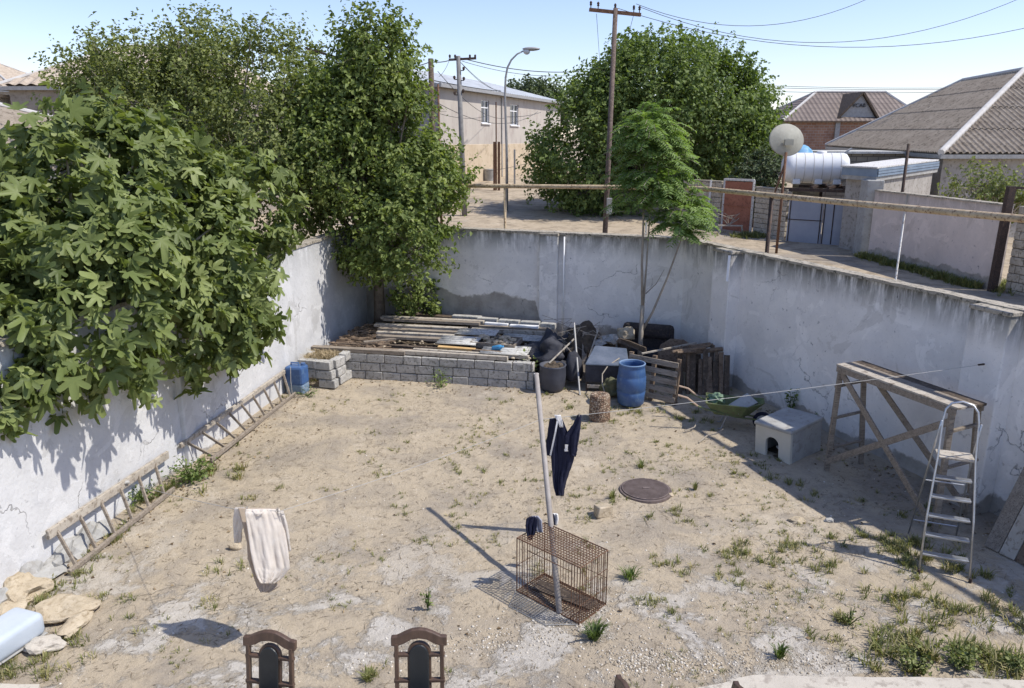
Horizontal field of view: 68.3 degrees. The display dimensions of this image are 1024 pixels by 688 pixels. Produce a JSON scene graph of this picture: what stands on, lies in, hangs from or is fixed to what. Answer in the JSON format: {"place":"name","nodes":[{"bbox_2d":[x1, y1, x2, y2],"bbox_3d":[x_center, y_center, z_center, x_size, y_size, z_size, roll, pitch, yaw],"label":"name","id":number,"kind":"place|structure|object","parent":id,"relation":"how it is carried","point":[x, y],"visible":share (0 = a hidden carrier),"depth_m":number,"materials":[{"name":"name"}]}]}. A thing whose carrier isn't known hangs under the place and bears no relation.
{"place":"outdoors","nodes":[
{"label":"outdoors","id":0,"kind":"place"},
{"bbox_2d":[0,365,1023,687],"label":"yard ground","id":1,"kind":"structure","parent":0,"point":[360,521],"depth_m":10.10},
{"bbox_2d":[0,600,26,615],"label":"stone","id":2,"kind":"object","parent":1,"relation":"on","point":[5,606],"visible":0.5,"depth_m":8.82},
{"bbox_2d":[0,607,47,664],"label":"plastic tub","id":3,"kind":"object","parent":1,"relation":"on","point":[20,628],"visible":1,"depth_m":8.23,"materials":[{"name":"plastic"}]},
{"bbox_2d":[3,571,54,604],"bbox_3d":[-6.043,3.002,9.263,0.628,0.325,0.546,7,17,23],"label":"stone","id":4,"kind":"object","parent":1,"relation":"on","point":[21,585],"visible":0.84,"depth_m":9.17,"materials":[{"name":"stone"}]},
{"bbox_2d":[22,634,66,654],"bbox_3d":[-5.143,3.306,8.304,0.443,0.150,0.309,-8,17,-26],"label":"stone","id":5,"kind":"object","parent":1,"relation":"on","point":[41,644],"visible":0.97,"depth_m":8.24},
{"bbox_2d":[34,594,101,623],"bbox_3d":[-5.261,3.133,8.894,0.773,0.200,0.557,0,15,0],"label":"stone","id":6,"kind":"object","parent":1,"relation":"on","point":[57,608],"visible":0.88,"depth_m":8.83,"materials":[{"name":"stone"}]},
{"bbox_2d":[56,610,93,638],"bbox_3d":[-5.011,3.191,8.694,0.249,0.163,0.576,0,15,0],"label":"stone","id":7,"kind":"object","parent":1,"relation":"on","point":[72,624],"visible":0.94,"depth_m":8.59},
{"bbox_2d":[45,451,174,574],"bbox_3d":[-5.662,2.334,10.974,0.406,0.516,2.843,2,15,7],"label":"wooden ladder","id":8,"kind":"object","parent":1,"relation":"on","point":[57,529],"visible":1,"depth_m":10.66,"materials":[{"name":"brown wood"}]},
{"bbox_2d":[159,453,217,484],"bbox_3d":[-5.224,2.050,12.273,0.801,0.506,0.861,0,15,0],"label":"weed plant","id":9,"kind":"object","parent":1,"relation":"on","point":[184,475],"visible":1,"depth_m":12.26,"materials":[{"name":"green plant"}]},
{"bbox_2d":[179,369,295,461],"bbox_3d":[-5.080,1.296,14.757,0.366,0.538,4.396,2,15,8],"label":"wooden ladder","id":10,"kind":"object","parent":1,"relation":"on","point":[210,424],"visible":0.94,"depth_m":14.27,"materials":[{"name":"brown wood"}]},
{"bbox_2d":[285,362,308,394],"bbox_3d":[-4.732,0.736,16.616,0.420,0.706,0.358,3,16,12],"label":"plastic canister","id":11,"kind":"object","parent":1,"relation":"on","point":[297,377],"visible":0.94,"depth_m":16.49,"materials":[{"name":"plastic"}]},
{"bbox_2d":[254,0,484,322],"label":"corner tree","id":12,"kind":"object","parent":1,"relation":"on","point":[366,109],"visible":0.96,"depth_m":18.46,"materials":[{"name":"green plant"}]},
{"bbox_2d":[385,274,443,323],"bbox_3d":[-2.615,-1.015,20.682,1.709,1.917,1.390,0,15,0],"label":"corner shrub","id":13,"kind":"object","parent":1,"relation":"on","point":[413,301],"visible":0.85,"depth_m":20.45,"materials":[{"name":"green plant"}]},
{"bbox_2d":[316,314,543,388],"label":"block wall","id":14,"kind":"structure","parent":1,"relation":"on","point":[515,373],"depth_m":17.23,"materials":[{"name":"concrete"}]},
{"bbox_2d":[300,345,346,359],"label":"dry plants","id":15,"kind":"object","parent":14,"relation":"on","point":[323,354],"visible":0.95,"depth_m":17.30,"materials":[{"name":"plant"}]},
{"bbox_2d":[311,345,404,355],"bbox_3d":[-3.578,0.144,17.569,2.304,0.105,0.168,3,15,10],"label":"plank","id":16,"kind":"object","parent":14,"relation":"on","point":[366,350],"visible":0.98,"depth_m":17.50,"materials":[{"name":"brown wood"}]},
{"bbox_2d":[325,324,394,352],"bbox_3d":[-3.657,-0.173,18.796,1.634,0.154,2.847,0,15,0],"label":"bark debris","id":17,"kind":"object","parent":14,"relation":"on","point":[354,337],"visible":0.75,"depth_m":18.59,"materials":[{"name":"brown wood"}]},
{"bbox_2d":[376,330,456,336],"bbox_3d":[-2.382,-0.239,18.723,2.056,0.077,0.141,3,15,11],"label":"plank","id":18,"kind":"object","parent":17,"relation":"on","point":[411,333],"visible":0.77,"depth_m":18.68,"materials":[{"name":"grey wood"}]},
{"bbox_2d":[376,334,440,341],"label":"plank","id":19,"kind":"object","parent":14,"relation":"on","point":[406,337],"visible":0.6,"depth_m":18.46,"materials":[{"name":"grey wood"}]},
{"bbox_2d":[436,335,480,345],"bbox_3d":[-1.263,-0.084,17.970,0.950,0.071,0.734,3,16,11],"label":"corrugated sheet","id":20,"kind":"object","parent":19,"relation":"on","point":[454,340],"visible":0.98,"depth_m":17.92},
{"bbox_2d":[377,327,457,333],"bbox_3d":[-2.331,-0.329,18.944,2.156,0.078,0.173,3,15,11],"label":"plank","id":21,"kind":"object","parent":14,"relation":"on","point":[416,330],"visible":0.76,"depth_m":18.91,"materials":[{"name":"grey wood"}]},
{"bbox_2d":[455,328,498,336],"bbox_3d":[-0.854,-0.285,18.560,1.000,0.068,0.557,3,16,11],"label":"corrugated sheet","id":22,"kind":"object","parent":21,"relation":"on","point":[474,332],"visible":1,"depth_m":18.53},
{"bbox_2d":[374,323,467,330],"bbox_3d":[-2.326,-0.431,19.209,2.458,0.080,0.170,3,15,11],"label":"plank","id":23,"kind":"object","parent":14,"relation":"on","point":[435,327],"visible":0.74,"depth_m":19.17,"materials":[{"name":"grey wood"}]},
{"bbox_2d":[398,349,507,360],"bbox_3d":[-1.363,0.247,17.169,2.607,0.099,0.122,3,16,12],"label":"plank","id":24,"kind":"object","parent":14,"relation":"on","point":[455,355],"visible":0.91,"depth_m":17.11,"materials":[{"name":"brown wood"}]},
{"bbox_2d":[413,348,528,359],"bbox_3d":[-0.958,0.220,17.277,2.756,0.084,0.105,4,16,13],"label":"plank","id":25,"kind":"object","parent":14,"relation":"on","point":[472,352],"visible":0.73,"depth_m":17.30,"materials":[{"name":"brown wood"}]},
{"bbox_2d":[479,346,531,355],"bbox_3d":[-0.150,0.149,17.338,1.100,0.072,0.707,3,16,11],"label":"corrugated sheet","id":26,"kind":"object","parent":25,"relation":"on","point":[517,351],"visible":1,"depth_m":17.22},
{"bbox_2d":[470,334,522,347],"bbox_3d":[-0.371,-0.083,17.966,1.094,0.218,0.792,4,16,15],"label":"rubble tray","id":27,"kind":"object","parent":14,"relation":"on","point":[506,341],"visible":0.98,"depth_m":17.85,"materials":[{"name":"stone"}]},
{"bbox_2d":[471,327,544,334],"bbox_3d":[-0.046,-0.316,19.014,2.004,0.096,0.125,3,15,10],"label":"plank","id":28,"kind":"object","parent":14,"relation":"on","point":[526,332],"visible":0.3,"depth_m":18.93,"materials":[{"name":"grey wood"}]},
{"bbox_2d":[470,325,549,330],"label":"plank","id":29,"kind":"object","parent":14,"relation":"on","point":[506,327],"visible":0.62,"depth_m":19.29,"materials":[{"name":"grey wood"}]},
{"bbox_2d":[383,317,479,325],"bbox_3d":[-2.107,-0.587,19.626,2.609,0.076,0.151,3,15,11],"label":"plank","id":30,"kind":"object","parent":29,"relation":"on","point":[475,323],"visible":1,"depth_m":19.57,"materials":[{"name":"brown wood"}]},
{"bbox_2d":[517,327,571,369],"bbox_3d":[0.952,0.057,17.846,1.780,0.787,1.795,-14,20,-41],"label":"tarpaulin","id":31,"kind":"object","parent":14,"relation":"on","point":[549,346],"visible":0.52,"depth_m":17.30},
{"bbox_2d":[562,320,601,359],"bbox_3d":[1.683,-0.097,17.890,1.121,0.955,1.149,0,15,0],"label":"dark bundle","id":32,"kind":"object","parent":31,"relation":"on","point":[587,341],"visible":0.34,"depth_m":17.55,"materials":[{"name":"plastic"}]},
{"bbox_2d":[0,374,1023,687],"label":"grass","id":33,"kind":"structure","parent":1,"relation":"on","point":[988,656],"depth_m":9.39,"materials":[{"name":"plant"}]},
{"bbox_2d":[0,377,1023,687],"bbox_3d":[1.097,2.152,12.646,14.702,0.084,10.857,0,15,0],"label":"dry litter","id":34,"kind":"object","parent":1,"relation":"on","point":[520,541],"visible":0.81,"depth_m":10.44,"materials":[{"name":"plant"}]},
{"bbox_2d":[509,591,577,625],"bbox_3d":[0.306,3.161,8.892,0.977,0.014,0.288,14,20,41],"label":"fallen door mesh","id":35,"kind":"structure","parent":1,"relation":"on","point":[515,591],"depth_m":8.90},
{"bbox_2d":[534,373,561,613],"bbox_3d":[0.451,1.800,9.722,0.076,2.282,2.383,-1,15,-5],"label":"clothes prop","id":36,"kind":"object","parent":1,"relation":"on","point":[557,593],"visible":1,"depth_m":9.63,"materials":[{"name":"metal"}]},
{"bbox_2d":[281,420,538,510],"bbox_3d":[-1.030,1.392,9.083,3.665,0.151,0.006,-12,19,-38],"label":"clothesline","id":37,"kind":"object","parent":36,"relation":"attached to","point":[404,470],"visible":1,"depth_m":8.86,"materials":[{"name":"fabric"}]},
{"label":"clothesline","id":38,"kind":"object","parent":37,"relation":"attached to","visible":0},
{"bbox_2d":[233,507,290,592],"bbox_3d":[-2.667,2.196,8.129,0.527,1.018,0.432,14,20,41],"label":"towel","id":39,"kind":"object","parent":38,"relation":"hanging from","point":[266,532],"visible":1,"depth_m":8.02,"materials":[{"name":"fabric"}]},
{"bbox_2d":[547,365,976,418],"bbox_3d":[3.609,0.654,10.546,6.505,0.519,0.007,-2,15,-8],"label":"clothesline","id":40,"kind":"object","parent":36,"relation":"attached to","point":[766,393],"visible":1,"depth_m":10.54,"materials":[{"name":"fabric"}]},
{"bbox_2d":[546,414,581,495],"bbox_3d":[0.698,1.548,10.390,0.491,1.248,0.149,0,15,0],"label":"tracksuit top","id":41,"kind":"object","parent":40,"relation":"hanging from","point":[561,445],"visible":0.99,"depth_m":10.34,"materials":[{"name":"blue fabric"}]},
{"bbox_2d":[539,361,565,392],"bbox_3d":[0.900,0.715,16.722,0.600,0.612,0.600,0,15,0],"label":"rubber bin","id":42,"kind":"object","parent":1,"relation":"on","point":[552,375],"visible":1,"depth_m":16.51,"materials":[{"name":"grey plastic"}]},
{"bbox_2d":[509,522,607,625],"bbox_3d":[0.491,2.769,8.992,0.986,0.756,0.832,14,20,41],"label":"wire cage","id":43,"kind":"object","parent":1,"relation":"on","point":[579,599],"visible":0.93,"depth_m":9.04,"materials":[{"name":"metal"}]},
{"bbox_2d":[525,516,542,539],"bbox_3d":[0.268,2.244,9.216,0.232,0.342,0.098,-6,16,-22],"label":"draped garment","id":44,"kind":"object","parent":43,"relation":"on","point":[533,525],"visible":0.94,"depth_m":9.18,"materials":[{"name":"blue fabric"}]},
{"bbox_2d":[566,351,582,380],"bbox_3d":[1.388,0.473,16.965,0.408,0.663,0.426,13,20,39],"label":"plastic sack","id":45,"kind":"object","parent":1,"relation":"on","point":[571,369],"visible":0.84,"depth_m":16.82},
{"bbox_2d":[578,616,612,641],"bbox_3d":[0.924,3.187,8.464,0.427,0.199,0.401,0,15,0],"label":"grass tuft","id":46,"kind":"object","parent":1,"relation":"on","point":[595,632],"visible":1,"depth_m":8.45,"materials":[{"name":"green plant"}]},
{"bbox_2d":[589,391,609,422],"bbox_3d":[1.750,1.249,15.054,0.430,0.535,0.430,0,15,0],"label":"stone chip drum","id":47,"kind":"object","parent":1,"relation":"on","point":[599,403],"visible":1,"depth_m":14.89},
{"bbox_2d":[594,503,613,518],"bbox_3d":[1.352,2.465,11.197,0.283,0.192,0.194,-5,16,-19],"label":"stone","id":48,"kind":"object","parent":1,"relation":"on","point":[603,510],"visible":1,"depth_m":11.13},
{"bbox_2d":[585,346,627,390],"bbox_3d":[2.122,0.560,16.835,0.953,0.892,0.660,2,15,8],"label":"storage box","id":49,"kind":"object","parent":1,"relation":"on","point":[599,359],"visible":0.62,"depth_m":16.62,"materials":[{"name":"metal"}]},
{"bbox_2d":[599,377,616,396],"bbox_3d":[2.195,0.906,16.363,0.618,0.410,0.438,0,15,0],"label":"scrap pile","id":50,"kind":"object","parent":1,"relation":"on","point":[610,385],"visible":0.47,"depth_m":16.23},
{"bbox_2d":[617,359,645,406],"bbox_3d":[2.500,0.815,15.817,0.610,0.892,0.610,0,15,0],"label":"plastic barrel","id":51,"kind":"object","parent":1,"relation":"on","point":[631,382],"visible":1,"depth_m":15.61,"materials":[{"name":"plastic"}]},
{"bbox_2d":[619,478,671,503],"bbox_3d":[2.120,2.330,11.980,0.840,0.122,0.840,0,15,0],"label":"manhole cover","id":52,"kind":"object","parent":1,"relation":"on","point":[647,490],"visible":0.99,"depth_m":11.88,"materials":[{"name":"metal"}]},
{"bbox_2d":[623,322,673,366],"bbox_3d":[3.273,0.007,18.424,1.250,0.975,0.730,5,16,18],"label":"old sofa","id":53,"kind":"object","parent":1,"relation":"on","point":[655,336],"visible":0.48,"depth_m":18.34,"materials":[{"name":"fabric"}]},
{"bbox_2d":[629,351,681,405],"bbox_3d":[2.993,0.725,16.105,1.170,0.980,0.123,10,9,32],"label":"wooden pallet","id":54,"kind":"object","parent":1,"relation":"on","point":[653,378],"visible":0.66,"depth_m":15.95,"materials":[{"name":"brown wood"}]},
{"bbox_2d":[600,99,720,355],"bbox_3d":[3.287,-2.284,17.103,2.719,6.241,2.073,8,17,26],"label":"young tree","id":55,"kind":"object","parent":1,"relation":"on","point":[662,144],"visible":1,"depth_m":16.42,"materials":[{"name":"green plant"}]},
{"bbox_2d":[657,339,688,371],"bbox_3d":[3.821,0.231,17.538,0.917,0.720,0.070,13,1,21],"label":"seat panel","id":56,"kind":"object","parent":1,"relation":"on","point":[666,355],"visible":0.4,"depth_m":17.55,"materials":[{"name":"plastic"}]},
{"bbox_2d":[689,353,695,393],"bbox_3d":[3.951,0.592,16.534,0.133,0.989,0.313,1,15,4],"label":"upright board","id":57,"kind":"object","parent":1,"relation":"on","point":[692,371],"visible":0.76,"depth_m":16.52,"materials":[{"name":"brown wood"}]},
{"bbox_2d":[702,350,707,394],"bbox_3d":[4.218,0.622,16.507,0.122,0.970,0.345,1,15,4],"label":"upright board","id":58,"kind":"object","parent":1,"relation":"on","point":[705,370],"visible":0.8,"depth_m":16.48,"materials":[{"name":"brown wood"}]},
{"bbox_2d":[678,385,768,428],"bbox_3d":[4.111,1.273,14.617,1.784,0.678,0.624,4,16,14],"label":"wheelbarrow","id":59,"kind":"object","parent":1,"relation":"on","point":[726,409],"visible":0.63,"depth_m":14.42,"materials":[{"name":"green metal"}]},
{"bbox_2d":[729,393,757,406],"bbox_3d":[4.458,1.168,14.541,0.528,0.179,0.348,-19,30,-15],"label":"grey slab","id":60,"kind":"object","parent":59,"relation":"in","point":[745,400],"depth_m":14.51,"materials":[{"name":"concrete"}]},
{"bbox_2d":[723,355,729,394],"bbox_3d":[4.672,0.691,16.448,0.131,0.862,0.347,2,15,7],"label":"upright board","id":61,"kind":"object","parent":1,"relation":"on","point":[726,378],"visible":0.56,"depth_m":16.43,"materials":[{"name":"brown wood"}]},
{"bbox_2d":[754,407,823,464],"bbox_3d":[4.912,1.623,13.423,0.986,0.645,0.756,-15,19,-34],"label":"concrete kennel","id":62,"kind":"object","parent":1,"relation":"on","point":[790,435],"visible":0.99,"depth_m":13.21,"materials":[{"name":"concrete"}]},
{"bbox_2d":[680,238,1023,515],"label":"boundary wall","id":63,"kind":"structure","parent":1,"relation":"on","point":[770,323],"depth_m":13.30,"materials":[{"name":"paint"}]},
{"bbox_2d":[824,360,986,532],"bbox_3d":[6.018,1.474,11.638,0.888,1.906,2.253,-6,16,-20],"label":"work trestle","id":64,"kind":"object","parent":1,"relation":"on","point":[928,394],"visible":0.93,"depth_m":11.30,"materials":[{"name":"brown wood"}]},
{"bbox_2d":[899,644,938,675],"bbox_3d":[4.245,3.330,7.901,0.398,0.280,0.343,12,19,37],"label":"weed plant","id":65,"kind":"object","parent":1,"relation":"on","point":[913,662],"visible":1,"depth_m":7.92,"materials":[{"name":"green plant"}]},
{"bbox_2d":[908,401,982,583],"bbox_3d":[5.701,1.785,9.830,0.617,2.207,1.149,6,16,20],"label":"step ladder","id":66,"kind":"object","parent":1,"relation":"on","point":[954,455],"visible":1,"depth_m":9.66,"materials":[{"name":"metal"}]},
{"bbox_2d":[935,634,985,675],"bbox_3d":[4.741,3.299,7.993,0.453,0.304,0.461,-12,19,-37],"label":"weed plant","id":67,"kind":"object","parent":1,"relation":"on","point":[965,659],"visible":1,"depth_m":7.96,"materials":[{"name":"green plant"}]},
{"bbox_2d":[984,467,1023,564],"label":"plank door","id":68,"kind":"structure","parent":1,"relation":"on","point":[1005,537],"depth_m":10.20,"materials":[{"name":"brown wood"}]},
{"bbox_2d":[999,648,1023,672],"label":"weed plant","id":69,"kind":"object","parent":1,"relation":"on","point":[1011,656],"visible":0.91,"depth_m":7.93,"materials":[{"name":"green plant"}]},
{"bbox_2d":[0,675,1023,687],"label":"terrace","id":70,"kind":"structure","parent":0,"point":[765,681],"depth_m":7.54,"materials":[{"name":"concrete"}]},
{"bbox_2d":[243,629,296,687],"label":"dining chair","id":71,"kind":"object","parent":70,"relation":"on","point":[270,656],"visible":1,"depth_m":6.62,"materials":[{"name":"brown wood"}]},
{"bbox_2d":[391,627,446,687],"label":"dining chair","id":72,"kind":"object","parent":70,"relation":"on","point":[418,654],"visible":1,"depth_m":6.65,"materials":[{"name":"brown wood"}]},
{"bbox_2d":[0,0,1023,138],"label":"sky","id":73,"kind":"structure","parent":0,"point":[495,31],"materials":[{"name":"blue"}]},
{"bbox_2d":[14,376,1023,687],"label":"gravel","id":74,"kind":"structure","parent":0,"point":[646,658],"depth_m":8.26,"materials":[{"name":"gravel"}]},
{"bbox_2d":[239,140,1023,305],"bbox_3d":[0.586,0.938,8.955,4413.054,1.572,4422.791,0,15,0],"label":"street ground","id":75,"kind":"structure","parent":0,"point":[488,212],"depth_m":34.00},
{"bbox_2d":[0,63,26,94],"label":"house","id":76,"kind":"structure","parent":75,"relation":"on","point":[7,72],"depth_m":58.59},
{"bbox_2d":[0,342,72,442],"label":"fig tree","id":77,"kind":"object","parent":75,"relation":"on","point":[14,415],"visible":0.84,"depth_m":8.99,"materials":[{"name":"green plant"}]},
{"bbox_2d":[0,102,85,212],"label":"house","id":78,"kind":"structure","parent":75,"relation":"on","point":[11,116],"depth_m":22.25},
{"bbox_2d":[0,44,282,214],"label":"house","id":79,"kind":"structure","parent":75,"relation":"on","point":[21,88],"depth_m":33.59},
{"bbox_2d":[0,76,309,434],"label":"fig tree","id":80,"kind":"object","parent":75,"relation":"on","point":[170,244],"visible":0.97,"depth_m":10.58,"materials":[{"name":"green plant"}]},
{"bbox_2d":[0,224,367,603],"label":"boundary wall","id":81,"kind":"structure","parent":75,"relation":"on","point":[49,478],"depth_m":11.33,"materials":[{"name":"paint"}]},
{"bbox_2d":[28,0,357,248],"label":"orchard tree","id":82,"kind":"object","parent":75,"relation":"on","point":[197,94],"visible":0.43,"depth_m":19.45,"materials":[{"name":"green plant"}]},
{"bbox_2d":[302,68,560,182],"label":"apartment building","id":83,"kind":"structure","parent":75,"relation":"on","point":[480,137],"depth_m":56.01,"materials":[{"name":"paint"}]},
{"bbox_2d":[428,58,437,223],"bbox_3d":[-3.439,-8.541,32.912,0.295,7.327,0.295,0,15,0],"label":"utility pole","id":84,"kind":"object","parent":75,"relation":"on","point":[431,73],"visible":0.34,"depth_m":32.14,"materials":[{"name":"brown wood"}]},
{"bbox_2d":[449,54,475,215],"bbox_3d":[-2.340,-9.940,36.677,1.305,7.759,0.273,0,15,0],"label":"utility pole","id":85,"kind":"object","parent":75,"relation":"on","point":[460,90],"visible":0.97,"depth_m":36.10,"materials":[{"name":"wood"}]},
{"bbox_2d":[504,47,539,210],"bbox_3d":[0.497,-10.812,38.514,1.812,8.121,0.340,0,15,0],"label":"street lamp","id":86,"kind":"object","parent":75,"relation":"on","point":[527,50],"visible":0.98,"depth_m":38.28,"materials":[{"name":"grey metal"}]},
{"bbox_2d":[366,225,685,346],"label":"boundary wall","id":87,"kind":"structure","parent":75,"relation":"on","point":[578,278],"depth_m":19.58,"materials":[{"name":"paint"}]},
{"bbox_2d":[506,73,576,134],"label":"distant tree","id":88,"kind":"object","parent":75,"relation":"on","point":[537,86],"visible":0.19,"depth_m":103.21,"materials":[{"name":"green plant"}]},
{"bbox_2d":[589,1,640,232],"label":"utility pole","id":89,"kind":"object","parent":75,"relation":"on","point":[615,12],"visible":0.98,"depth_m":19.04,"materials":[{"name":"wood"}]},
{"bbox_2d":[618,8,1023,47],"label":"overhead wire","id":90,"kind":"object","parent":89,"relation":"attached to","point":[822,46],"visible":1,"depth_m":18.67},
{"bbox_2d":[641,0,1014,42],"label":"overhead wire","id":91,"kind":"object","parent":89,"relation":"attached to","point":[823,42],"visible":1,"depth_m":19.26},
{"bbox_2d":[515,20,796,216],"bbox_3d":[7.135,-10.999,39.024,14.017,10.813,11.560,0,15,0],"label":"street tree","id":92,"kind":"object","parent":75,"relation":"on","point":[687,87],"visible":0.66,"depth_m":35.89,"materials":[{"name":"green plant"}]},
{"bbox_2d":[682,179,723,227],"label":"block wall","id":93,"kind":"structure","parent":75,"relation":"on","point":[716,199],"depth_m":33.66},
{"bbox_2d":[720,178,755,231],"bbox_3d":[9.775,-5.945,32.762,0.127,2.395,1.543,-13,20,-40],"label":"door frame","id":94,"kind":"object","parent":75,"relation":"on","point":[735,204],"depth_m":32.68,"materials":[{"name":"paint"}]},
{"bbox_2d":[722,181,752,231],"bbox_3d":[9.775,-5.948,32.762,0.050,2.150,1.316,-13,20,-40],"label":"door leaf","id":95,"kind":"structure","parent":94,"relation":"in","point":[729,199],"depth_m":32.71,"materials":[{"name":"red paint"}]},
{"bbox_2d":[460,184,1023,279],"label":"gas pipe","id":96,"kind":"object","parent":75,"relation":"on","point":[1019,218],"visible":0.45,"depth_m":14.59,"materials":[{"name":"metal"}]},
{"bbox_2d":[726,143,786,226],"bbox_3d":[10.884,-6.975,33.650,2.932,3.824,2.436,0,15,0],"label":"tree","id":97,"kind":"object","parent":75,"relation":"on","point":[763,164],"visible":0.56,"depth_m":32.87,"materials":[{"name":"green plant"}]},
{"bbox_2d":[753,186,791,239],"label":"block wall","id":98,"kind":"structure","parent":75,"relation":"on","point":[761,208],"depth_m":31.16,"materials":[{"name":"concrete"}]},
{"bbox_2d":[769,124,803,253],"bbox_3d":[9.665,-5.442,26.868,1.366,4.614,0.491,-4,16,-13],"label":"satellite dish","id":99,"kind":"object","parent":75,"relation":"on","point":[785,140],"visible":0.98,"depth_m":26.43,"materials":[{"name":"metal"}]},
{"bbox_2d":[784,183,845,196],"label":"tank platform","id":100,"kind":"structure","parent":75,"relation":"on","point":[840,188],"depth_m":29.95,"materials":[{"name":"metal"}]},
{"bbox_2d":[781,151,849,184],"bbox_3d":[12.634,-7.180,30.716,3.188,1.310,1.247,3,16,12],"label":"water tank","id":101,"kind":"object","parent":100,"relation":"on","point":[819,167],"visible":0.89,"depth_m":30.34,"materials":[{"name":"white plastic"}]},
{"bbox_2d":[772,91,906,175],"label":"house","id":102,"kind":"structure","parent":75,"relation":"on","point":[819,120],"depth_m":58.26,"materials":[{"name":"red brick"}]},
{"bbox_2d":[792,150,911,222],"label":"shed","id":103,"kind":"structure","parent":75,"relation":"on","point":[859,156],"depth_m":34.38,"materials":[{"name":"metal"}]},
{"bbox_2d":[716,230,1018,296],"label":"street weeds","id":104,"kind":"object","parent":75,"relation":"on","point":[949,278],"visible":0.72,"depth_m":23.13,"materials":[{"name":"plant"}]},
{"bbox_2d":[839,158,939,250],"bbox_3d":[14.666,-5.404,29.405,7.254,3.410,1.866,-14,21,-43],"label":"annex","id":105,"kind":"object","parent":75,"relation":"on","point":[918,179],"visible":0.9,"depth_m":28.02,"materials":[{"name":"concrete"}]},
{"bbox_2d":[786,198,843,244],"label":"metal gate","id":106,"kind":"structure","parent":105,"relation":"attached to","point":[805,224],"depth_m":29.70,"materials":[{"name":"metal"}]},
{"bbox_2d":[825,67,1023,236],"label":"house","id":107,"kind":"structure","parent":75,"relation":"on","point":[952,127],"depth_m":33.88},
{"bbox_2d":[853,179,1015,288],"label":"street wall","id":108,"kind":"structure","parent":75,"relation":"on","point":[960,247],"depth_m":23.13,"materials":[{"name":"concrete"}]},
{"bbox_2d":[934,155,1023,228],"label":"garden bush","id":109,"kind":"object","parent":75,"relation":"on","point":[992,190],"visible":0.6,"depth_m":24.20,"materials":[{"name":"green plant"}]},
{"bbox_2d":[987,186,1023,291],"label":"steel column","id":110,"kind":"structure","parent":75,"relation":"on","point":[1002,235],"depth_m":20.13,"materials":[{"name":"metal"}]},
{"bbox_2d":[1005,206,1023,294],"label":"block wall","id":111,"kind":"structure","parent":75,"relation":"on","point":[1015,277],"depth_m":20.05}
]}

